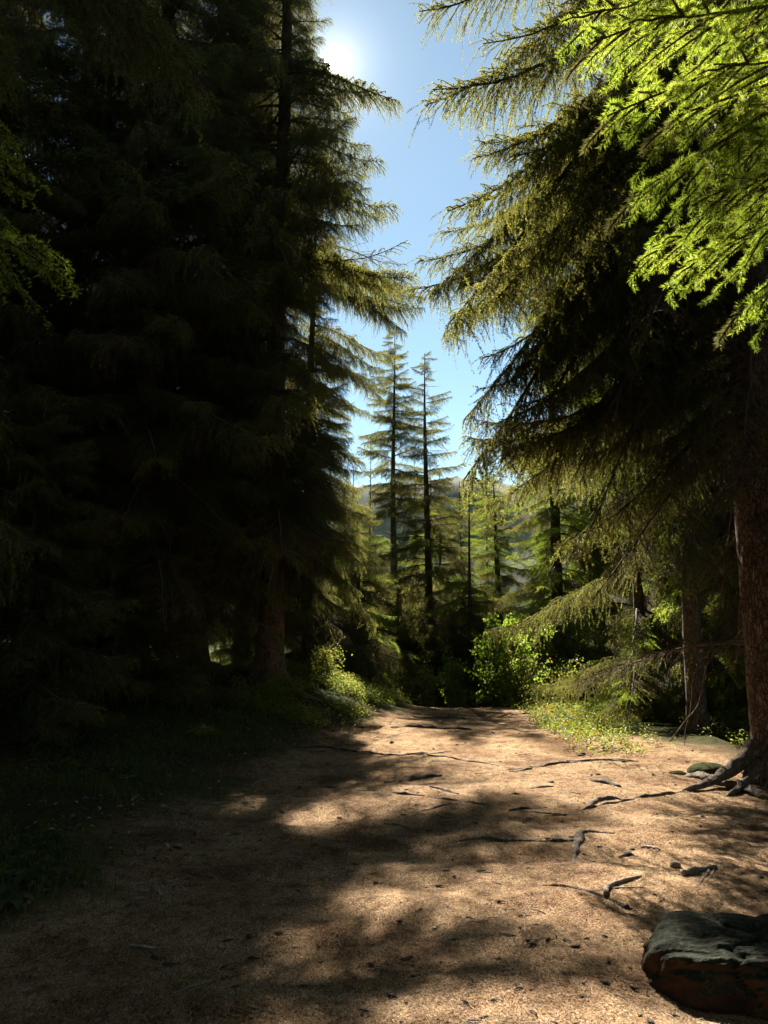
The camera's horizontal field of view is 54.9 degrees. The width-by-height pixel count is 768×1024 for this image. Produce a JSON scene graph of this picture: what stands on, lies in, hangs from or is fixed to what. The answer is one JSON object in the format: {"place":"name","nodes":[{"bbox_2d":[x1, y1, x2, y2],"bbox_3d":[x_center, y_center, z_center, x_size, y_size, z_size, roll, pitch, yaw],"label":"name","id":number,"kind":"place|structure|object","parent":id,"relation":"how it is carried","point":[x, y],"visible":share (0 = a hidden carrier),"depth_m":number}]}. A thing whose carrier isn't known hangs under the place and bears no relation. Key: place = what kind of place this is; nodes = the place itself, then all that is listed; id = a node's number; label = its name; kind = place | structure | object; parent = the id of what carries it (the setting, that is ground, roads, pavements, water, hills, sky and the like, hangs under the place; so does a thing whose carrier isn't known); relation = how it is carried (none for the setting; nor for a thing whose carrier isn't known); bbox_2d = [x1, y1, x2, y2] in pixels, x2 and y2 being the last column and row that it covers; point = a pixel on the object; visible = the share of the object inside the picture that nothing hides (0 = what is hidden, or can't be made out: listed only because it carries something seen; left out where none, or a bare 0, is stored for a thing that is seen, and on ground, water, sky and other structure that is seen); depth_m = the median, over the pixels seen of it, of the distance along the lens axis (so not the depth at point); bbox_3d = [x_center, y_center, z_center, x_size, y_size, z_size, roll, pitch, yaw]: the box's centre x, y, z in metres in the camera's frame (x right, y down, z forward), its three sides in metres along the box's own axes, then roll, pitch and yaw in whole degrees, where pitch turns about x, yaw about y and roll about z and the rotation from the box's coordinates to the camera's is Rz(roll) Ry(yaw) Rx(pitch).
{"place":"outdoors","nodes":[
{"label":"outdoors","id":0,"kind":"place"},
{"bbox_2d":[1,478,671,684],"bbox_3d":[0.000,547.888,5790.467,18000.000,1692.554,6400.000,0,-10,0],"label":"mountain","id":1,"kind":"structure","parent":0,"point":[383,527],"depth_m":4734.39},
{"bbox_2d":[0,666,767,1023],"bbox_3d":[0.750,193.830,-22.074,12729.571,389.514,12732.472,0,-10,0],"label":"ground","id":2,"kind":"structure","parent":0,"point":[540,746],"depth_m":5.18},
{"bbox_2d":[0,884,35,910],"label":"leafy plant","id":3,"kind":"object","parent":2,"relation":"on","point":[17,901],"visible":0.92,"depth_m":4.31},
{"bbox_2d":[2,860,75,886],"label":"leafy plant","id":4,"kind":"object","parent":2,"relation":"on","point":[18,878],"visible":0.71,"depth_m":4.74},
{"bbox_2d":[0,3,90,627],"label":"spruce tree","id":5,"kind":"object","parent":2,"relation":"on","point":[44,20],"visible":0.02,"depth_m":15.18},
{"bbox_2d":[0,0,140,652],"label":"spruce tree","id":6,"kind":"object","parent":2,"relation":"on","point":[27,119],"visible":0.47,"depth_m":12.32},
{"bbox_2d":[0,392,154,760],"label":"young spruce","id":7,"kind":"object","parent":2,"relation":"on","point":[41,704],"visible":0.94,"depth_m":9.55},
{"bbox_2d":[0,0,211,672],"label":"spruce tree","id":8,"kind":"object","parent":2,"relation":"on","point":[83,84],"visible":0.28,"depth_m":13.10},
{"bbox_2d":[0,3,220,654],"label":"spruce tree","id":9,"kind":"object","parent":2,"relation":"on","point":[133,304],"visible":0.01,"depth_m":17.56},
{"bbox_2d":[0,0,221,607],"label":"spruce tree","id":10,"kind":"object","parent":2,"relation":"on","point":[71,11],"visible":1,"depth_m":7.24},
{"bbox_2d":[59,423,182,667],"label":"young spruce","id":11,"kind":"object","parent":2,"relation":"on","point":[89,645],"visible":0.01,"depth_m":13.88},
{"bbox_2d":[128,943,162,948],"bbox_3d":[-1.255,2.279,3.883,0.186,0.028,0.046,0,-10,0],"label":"stick","id":12,"kind":"object","parent":2,"relation":"on","point":[145,946],"visible":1,"depth_m":3.87},
{"bbox_2d":[0,683,305,917],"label":"grass","id":13,"kind":"structure","parent":2,"relation":"on","point":[102,787],"depth_m":8.05},
{"bbox_2d":[0,0,311,678],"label":"spruce tree","id":14,"kind":"object","parent":2,"relation":"on","point":[169,188],"visible":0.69,"depth_m":12.98},
{"bbox_2d":[60,516,253,721],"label":"young spruce","id":15,"kind":"object","parent":2,"relation":"on","point":[165,645],"visible":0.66,"depth_m":11.76},
{"bbox_2d":[0,671,321,901],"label":"undergrowth","id":16,"kind":"object","parent":2,"relation":"on","point":[48,825],"visible":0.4,"depth_m":8.01},
{"bbox_2d":[0,711,373,947],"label":"fallen leaves","id":17,"kind":"object","parent":2,"relation":"on","point":[129,877],"visible":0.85,"depth_m":6.23},
{"bbox_2d":[172,979,215,993],"bbox_3d":[-0.886,2.193,3.428,0.187,0.022,0.152,0,-10,0],"label":"stick","id":18,"kind":"object","parent":2,"relation":"on","point":[194,985],"visible":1,"depth_m":3.41},
{"bbox_2d":[177,724,217,735],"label":"grass tuft","id":19,"kind":"object","parent":2,"relation":"on","point":[198,732],"visible":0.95,"depth_m":10.43},
{"bbox_2d":[94,0,323,665],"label":"spruce tree","id":20,"kind":"object","parent":2,"relation":"on","point":[247,600],"visible":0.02,"depth_m":16.14},
{"bbox_2d":[203,801,225,806],"bbox_3d":[-1.656,2.829,7.185,0.208,0.040,0.178,0,-10,0],"label":"stick","id":21,"kind":"object","parent":2,"relation":"on","point":[214,803],"visible":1,"depth_m":7.18},
{"bbox_2d":[208,603,285,665],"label":"young spruce","id":22,"kind":"object","parent":2,"relation":"on","point":[223,662],"visible":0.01,"depth_m":25.44},
{"bbox_2d":[249,778,269,786],"bbox_3d":[-1.406,3.063,8.386,0.166,0.028,0.443,0,-10,0],"label":"stick","id":23,"kind":"object","parent":2,"relation":"on","point":[259,781],"visible":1,"depth_m":8.38},
{"bbox_2d":[169,6,351,674],"bbox_3d":[-4.028,-7.516,21.986,6.247,25.500,7.378,0,-10,0],"label":"spruce tree","id":24,"kind":"object","parent":2,"relation":"on","point":[228,610],"visible":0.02,"depth_m":20.04},
{"bbox_2d":[100,0,422,701],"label":"spruce tree","id":25,"kind":"object","parent":2,"relation":"on","point":[301,78],"visible":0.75,"depth_m":15.20},
{"bbox_2d":[194,657,418,733],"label":"bilberry plants","id":26,"kind":"object","parent":2,"relation":"on","point":[362,686],"visible":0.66,"depth_m":14.05},
{"bbox_2d":[210,164,432,688],"bbox_3d":[-1.609,-2.621,20.149,6.070,16.132,5.748,0,-10,0],"label":"spruce tree","id":27,"kind":"object","parent":2,"relation":"on","point":[307,630],"visible":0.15,"depth_m":20.02},
{"bbox_2d":[297,639,352,678],"bbox_3d":[-1.343,3.333,16.541,1.263,1.114,1.302,0,-10,0],"label":"broadleaf bush","id":28,"kind":"object","parent":2,"relation":"on","point":[325,663],"visible":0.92,"depth_m":16.59},
{"bbox_2d":[298,469,420,697],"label":"spruce tree","id":29,"kind":"object","parent":2,"relation":"on","point":[395,646],"visible":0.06,"depth_m":23.47},
{"bbox_2d":[319,501,429,704],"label":"young spruce","id":30,"kind":"object","parent":2,"relation":"on","point":[371,599],"visible":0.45,"depth_m":21.33},
{"bbox_2d":[358,439,399,586],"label":"young spruce","id":31,"kind":"object","parent":2,"relation":"on","point":[382,567],"visible":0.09,"depth_m":30.87},
{"bbox_2d":[292,746,498,765],"bbox_3d":[0.059,3.342,10.111,2.768,0.118,1.812,0,-10,0],"label":"tree root","id":32,"kind":"object","parent":2,"relation":"on","point":[372,752],"visible":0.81,"depth_m":10.35},
{"bbox_2d":[384,822,407,827],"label":"tree root","id":33,"kind":"object","parent":2,"relation":"on","point":[391,823],"visible":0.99,"depth_m":6.59},
{"bbox_2d":[355,330,447,699],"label":"spruce tree","id":34,"kind":"object","parent":2,"relation":"on","point":[391,417],"visible":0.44,"depth_m":27.53},
{"bbox_2d":[45,720,762,1023],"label":"twig litter","id":35,"kind":"object","parent":2,"relation":"on","point":[382,968],"visible":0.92,"depth_m":4.30},
{"bbox_2d":[384,774,441,782],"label":"tree root","id":36,"kind":"object","parent":2,"relation":"on","point":[410,777],"visible":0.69,"depth_m":8.54},
{"bbox_2d":[397,459,435,702],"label":"young spruce","id":37,"kind":"object","parent":2,"relation":"on","point":[408,552],"visible":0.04,"depth_m":30.17},
{"bbox_2d":[374,707,461,737],"bbox_3d":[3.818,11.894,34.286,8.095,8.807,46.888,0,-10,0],"label":"tree root","id":38,"kind":"object","parent":2,"relation":"on","point":[423,725],"visible":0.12,"depth_m":13.72},
{"bbox_2d":[383,657,457,707],"bbox_3d":[0.934,4.484,19.282,2.025,1.553,1.645,0,-10,0],"label":"broadleaf bush","id":39,"kind":"object","parent":2,"relation":"on","point":[424,687],"visible":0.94,"depth_m":19.09},
{"bbox_2d":[395,751,450,755],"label":"tree root","id":40,"kind":"object","parent":2,"relation":"on","point":[421,752],"visible":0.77,"depth_m":10.25},
{"bbox_2d":[364,351,491,707],"bbox_3d":[1.474,0.637,25.390,4.705,12.700,4.698,0,-10,0],"label":"spruce tree","id":41,"kind":"object","parent":2,"relation":"on","point":[440,571],"visible":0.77,"depth_m":24.99},
{"bbox_2d":[409,456,448,602],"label":"young spruce","id":42,"kind":"object","parent":2,"relation":"on","point":[434,557],"visible":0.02,"depth_m":34.15},
{"bbox_2d":[391,724,471,729],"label":"tree root","id":43,"kind":"object","parent":2,"relation":"on","point":[429,726],"visible":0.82,"depth_m":13.21},
{"bbox_2d":[421,803,451,810],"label":"tree root","id":44,"kind":"object","parent":2,"relation":"on","point":[437,806],"visible":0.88,"depth_m":7.17},
{"bbox_2d":[413,716,465,718],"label":"tree root","id":45,"kind":"object","parent":2,"relation":"on","point":[439,717],"visible":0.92,"depth_m":15.17},
{"bbox_2d":[430,786,458,793],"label":"tree root","id":46,"kind":"object","parent":2,"relation":"on","point":[444,790],"visible":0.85,"depth_m":7.92},
{"bbox_2d":[395,470,494,707],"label":"young spruce","id":47,"kind":"object","parent":2,"relation":"on","point":[458,562],"visible":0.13,"depth_m":26.39},
{"bbox_2d":[141,705,766,1023],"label":"bark chips","id":48,"kind":"object","parent":2,"relation":"on","point":[391,994],"visible":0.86,"depth_m":4.07},
{"bbox_2d":[436,657,472,707],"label":"broadleaf bush","id":49,"kind":"object","parent":2,"relation":"on","point":[454,674],"visible":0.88,"depth_m":20.31},
{"bbox_2d":[429,644,482,707],"bbox_3d":[2.207,5.202,22.323,1.800,2.637,1.975,0,-10,0],"label":"broadleaf bush","id":50,"kind":"object","parent":2,"relation":"on","point":[442,660],"visible":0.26,"depth_m":22.41},
{"bbox_2d":[355,789,566,815],"bbox_3d":[0.705,2.894,7.389,2.025,0.087,0.923,0,-10,0],"label":"tree root","id":51,"kind":"object","parent":2,"relation":"on","point":[407,793],"visible":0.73,"depth_m":7.40},
{"bbox_2d":[407,479,524,707],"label":"young spruce","id":52,"kind":"object","parent":2,"relation":"on","point":[459,642],"visible":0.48,"depth_m":22.92},
{"bbox_2d":[434,481,504,705],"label":"young spruce","id":53,"kind":"object","parent":2,"relation":"on","point":[479,576],"visible":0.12,"depth_m":27.50},
{"bbox_2d":[464,448,517,660],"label":"young spruce","id":54,"kind":"object","parent":2,"relation":"on","point":[487,547],"visible":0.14,"depth_m":30.69},
{"bbox_2d":[467,469,538,706],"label":"spruce tree","id":55,"kind":"object","parent":2,"relation":"on","point":[504,581],"visible":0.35,"depth_m":27.39},
{"bbox_2d":[499,932,515,935],"bbox_3d":[0.663,2.267,3.977,0.087,0.015,0.040,0,-10,0],"label":"stick","id":56,"kind":"object","parent":2,"relation":"on","point":[505,933],"visible":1,"depth_m":3.97},
{"bbox_2d":[464,613,556,707],"bbox_3d":[3.281,3.958,19.402,2.492,2.709,2.281,0,-10,0],"label":"broadleaf bush","id":57,"kind":"object","parent":2,"relation":"on","point":[488,693],"visible":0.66,"depth_m":19.28},
{"bbox_2d":[458,836,573,841],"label":"tree root","id":58,"kind":"object","parent":2,"relation":"on","point":[558,839],"visible":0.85,"depth_m":6.06},
{"bbox_2d":[509,767,531,771],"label":"tree root","id":59,"kind":"object","parent":2,"relation":"on","point":[525,768],"visible":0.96,"depth_m":9.03},
{"bbox_2d":[509,806,545,810],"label":"tree root","id":60,"kind":"object","parent":2,"relation":"on","point":[518,808],"visible":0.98,"depth_m":7.11},
{"bbox_2d":[482,651,580,707],"bbox_3d":[3.707,4.343,18.843,2.517,1.571,2.172,0,-10,0],"label":"broadleaf bush","id":61,"kind":"object","parent":2,"relation":"on","point":[524,675],"visible":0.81,"depth_m":18.57},
{"bbox_2d":[530,785,553,788],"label":"tree root","id":62,"kind":"object","parent":2,"relation":"on","point":[542,786],"visible":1,"depth_m":8.07},
{"bbox_2d":[475,758,637,773],"bbox_3d":[2.223,3.219,9.348,2.265,0.087,0.958,0,-10,0],"label":"tree root","id":63,"kind":"object","parent":2,"relation":"on","point":[549,763],"visible":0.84,"depth_m":9.44},
{"bbox_2d":[483,278,631,708],"bbox_3d":[5.342,-2.223,23.521,4.807,18.500,4.676,0,-10,0],"label":"spruce tree","id":64,"kind":"object","parent":2,"relation":"on","point":[538,584],"visible":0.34,"depth_m":22.70},
{"bbox_2d":[530,636,587,708],"bbox_3d":[4.989,4.858,21.388,1.851,2.514,2.231,0,-10,0],"label":"broadleaf bush","id":65,"kind":"object","parent":2,"relation":"on","point":[549,663],"visible":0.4,"depth_m":21.25},
{"bbox_2d":[507,531,612,707],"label":"young spruce","id":66,"kind":"object","parent":2,"relation":"on","point":[521,609],"visible":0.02,"depth_m":25.77},
{"bbox_2d":[538,653,602,706],"bbox_3d":[4.669,4.195,17.987,1.896,1.502,1.857,0,-10,0],"label":"broadleaf bush","id":67,"kind":"object","parent":2,"relation":"on","point":[565,679],"visible":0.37,"depth_m":17.97},
{"bbox_2d":[395,0,766,733],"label":"spruce tree","id":68,"kind":"object","parent":2,"relation":"on","point":[469,270],"visible":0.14,"depth_m":12.73},
{"bbox_2d":[407,0,767,805],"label":"spruce tree","id":69,"kind":"object","parent":2,"relation":"on","point":[651,360],"visible":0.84,"depth_m":9.04},
{"bbox_2d":[684,672,695,744],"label":"dry branch","id":70,"kind":"object","parent":69,"relation":"hanging from","point":[690,703],"visible":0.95,"depth_m":9.53},
{"bbox_2d":[669,638,712,741],"bbox_3d":[3.885,2.245,9.349,0.636,1.279,0.060,0,-10,0],"label":"dry branch","id":71,"kind":"object","parent":69,"relation":"hanging from","point":[695,709],"visible":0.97,"depth_m":9.32},
{"bbox_2d":[542,884,632,909],"bbox_3d":[1.273,2.419,4.669,0.443,0.054,0.502,0,-10,0],"label":"tree root","id":72,"kind":"object","parent":2,"relation":"on","point":[625,906],"visible":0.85,"depth_m":4.68},
{"bbox_2d":[509,85,676,709],"bbox_3d":[7.208,-4.469,26.245,6.252,24.500,6.110,0,-10,0],"label":"spruce tree","id":73,"kind":"object","parent":2,"relation":"on","point":[589,506],"visible":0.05,"depth_m":24.36},
{"bbox_2d":[572,829,614,863],"bbox_3d":[1.663,2.654,5.874,0.552,0.109,0.897,0,-10,0],"label":"tree root","id":74,"kind":"object","parent":2,"relation":"on","point":[579,839],"visible":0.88,"depth_m":6.00},
{"bbox_2d":[566,758,637,761],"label":"tree root","id":75,"kind":"object","parent":2,"relation":"on","point":[598,759],"visible":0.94,"depth_m":9.77},
{"bbox_2d":[589,777,620,786],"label":"tree root","id":76,"kind":"object","parent":2,"relation":"on","point":[605,781],"visible":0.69,"depth_m":8.20},
{"bbox_2d":[587,795,633,804],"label":"tree root","id":77,"kind":"object","parent":2,"relation":"on","point":[599,799],"visible":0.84,"depth_m":7.47},
{"bbox_2d":[482,262,747,725],"bbox_3d":[5.098,-0.734,16.016,6.043,12.017,4.028,0,-10,0],"label":"spruce tree","id":78,"kind":"object","parent":2,"relation":"on","point":[641,641],"visible":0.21,"depth_m":14.96},
{"bbox_2d":[552,790,692,815],"bbox_3d":[2.432,2.900,7.417,1.735,0.090,1.044,0,-10,0],"label":"tree root","id":79,"kind":"object","parent":2,"relation":"on","point":[640,796],"visible":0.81,"depth_m":7.48},
{"bbox_2d":[603,874,645,895],"bbox_3d":[1.567,2.439,4.842,0.385,0.054,0.441,0,-10,0],"label":"stick","id":80,"kind":"object","parent":2,"relation":"on","point":[607,887],"visible":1,"depth_m":4.86},
{"bbox_2d":[504,696,749,756],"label":"bilberry plants","id":81,"kind":"object","parent":2,"relation":"on","point":[572,718],"visible":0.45,"depth_m":12.95},
{"bbox_2d":[618,851,637,857],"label":"tree root","id":82,"kind":"object","parent":2,"relation":"on","point":[626,854],"visible":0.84,"depth_m":5.68},
{"bbox_2d":[640,845,660,849],"bbox_3d":[2.087,2.631,5.794,0.106,0.037,0.166,0,-10,0],"label":"stick","id":83,"kind":"object","parent":2,"relation":"on","point":[648,846],"visible":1,"depth_m":5.81},
{"bbox_2d":[581,13,737,695],"bbox_3d":[7.347,-6.083,18.694,5.476,22.500,5.579,0,-10,0],"label":"spruce tree","id":84,"kind":"object","parent":2,"relation":"on","point":[599,631],"visible":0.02,"depth_m":18.55},
{"bbox_2d":[555,0,767,352],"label":"branch","id":85,"kind":"object","parent":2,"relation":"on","point":[738,139],"visible":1,"depth_m":3.20},
{"bbox_2d":[670,861,680,867],"bbox_3d":[2.096,2.535,5.314,0.080,0.048,0.050,0,-10,0],"label":"wood piece","id":86,"kind":"object","parent":2,"relation":"on","point":[675,864],"visible":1,"depth_m":5.30},
{"bbox_2d":[607,19,744,698],"bbox_3d":[9.687,-6.320,21.419,6.286,24.743,6.646,0,-10,0],"label":"spruce tree","id":87,"kind":"object","parent":2,"relation":"on","point":[640,543],"depth_m":21.68},
{"bbox_2d":[669,770,686,774],"bbox_3d":[3.529,3.163,8.878,0.232,0.113,0.169,0,-10,0],"label":"moss mound","id":88,"kind":"object","parent":2,"relation":"on","point":[675,772],"visible":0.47,"depth_m":8.84},
{"bbox_2d":[646,440,748,717],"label":"young spruce","id":89,"kind":"object","parent":2,"relation":"on","point":[735,705],"visible":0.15,"depth_m":14.62},
{"bbox_2d":[680,864,717,886],"bbox_3d":[2.187,2.462,5.017,0.326,0.049,0.427,0,-10,0],"label":"stick","id":90,"kind":"object","parent":2,"relation":"on","point":[692,870],"visible":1,"depth_m":5.10},
{"bbox_2d":[638,0,767,690],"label":"spruce tree","id":91,"kind":"object","parent":2,"relation":"on","point":[680,669],"visible":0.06,"depth_m":13.69},
{"bbox_2d":[641,911,767,1020],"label":"boulder","id":92,"kind":"object","parent":2,"relation":"on","point":[713,962],"visible":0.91,"depth_m":3.33},
{"bbox_2d":[687,762,723,773],"bbox_3d":[3.976,3.197,9.042,0.524,0.261,0.398,0,-10,0],"label":"moss mound","id":93,"kind":"object","parent":2,"relation":"on","point":[709,767],"visible":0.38,"depth_m":8.96},
{"bbox_2d":[682,739,762,791],"bbox_3d":[3.753,2.808,8.200,1.111,0.515,0.559,0,-10,0],"label":"tree root","id":94,"kind":"object","parent":2,"relation":"on","point":[739,762],"visible":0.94,"depth_m":8.21},
{"bbox_2d":[679,1,766,685],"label":"spruce tree","id":95,"kind":"object","parent":2,"relation":"on","point":[731,530],"depth_m":17.35},
{"bbox_2d":[685,771,767,799],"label":"rock","id":96,"kind":"object","parent":2,"relation":"on","point":[753,790],"visible":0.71,"depth_m":8.04},
{"bbox_2d":[724,757,765,796],"bbox_3d":[3.868,2.882,8.005,0.806,0.371,0.691,0,-10,0],"label":"tree root","id":97,"kind":"object","parent":2,"relation":"on","point":[749,776],"visible":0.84,"depth_m":8.09},
{"bbox_2d":[15,0,765,485],"label":"sky","id":98,"kind":"structure","parent":0,"point":[378,42]}
]}

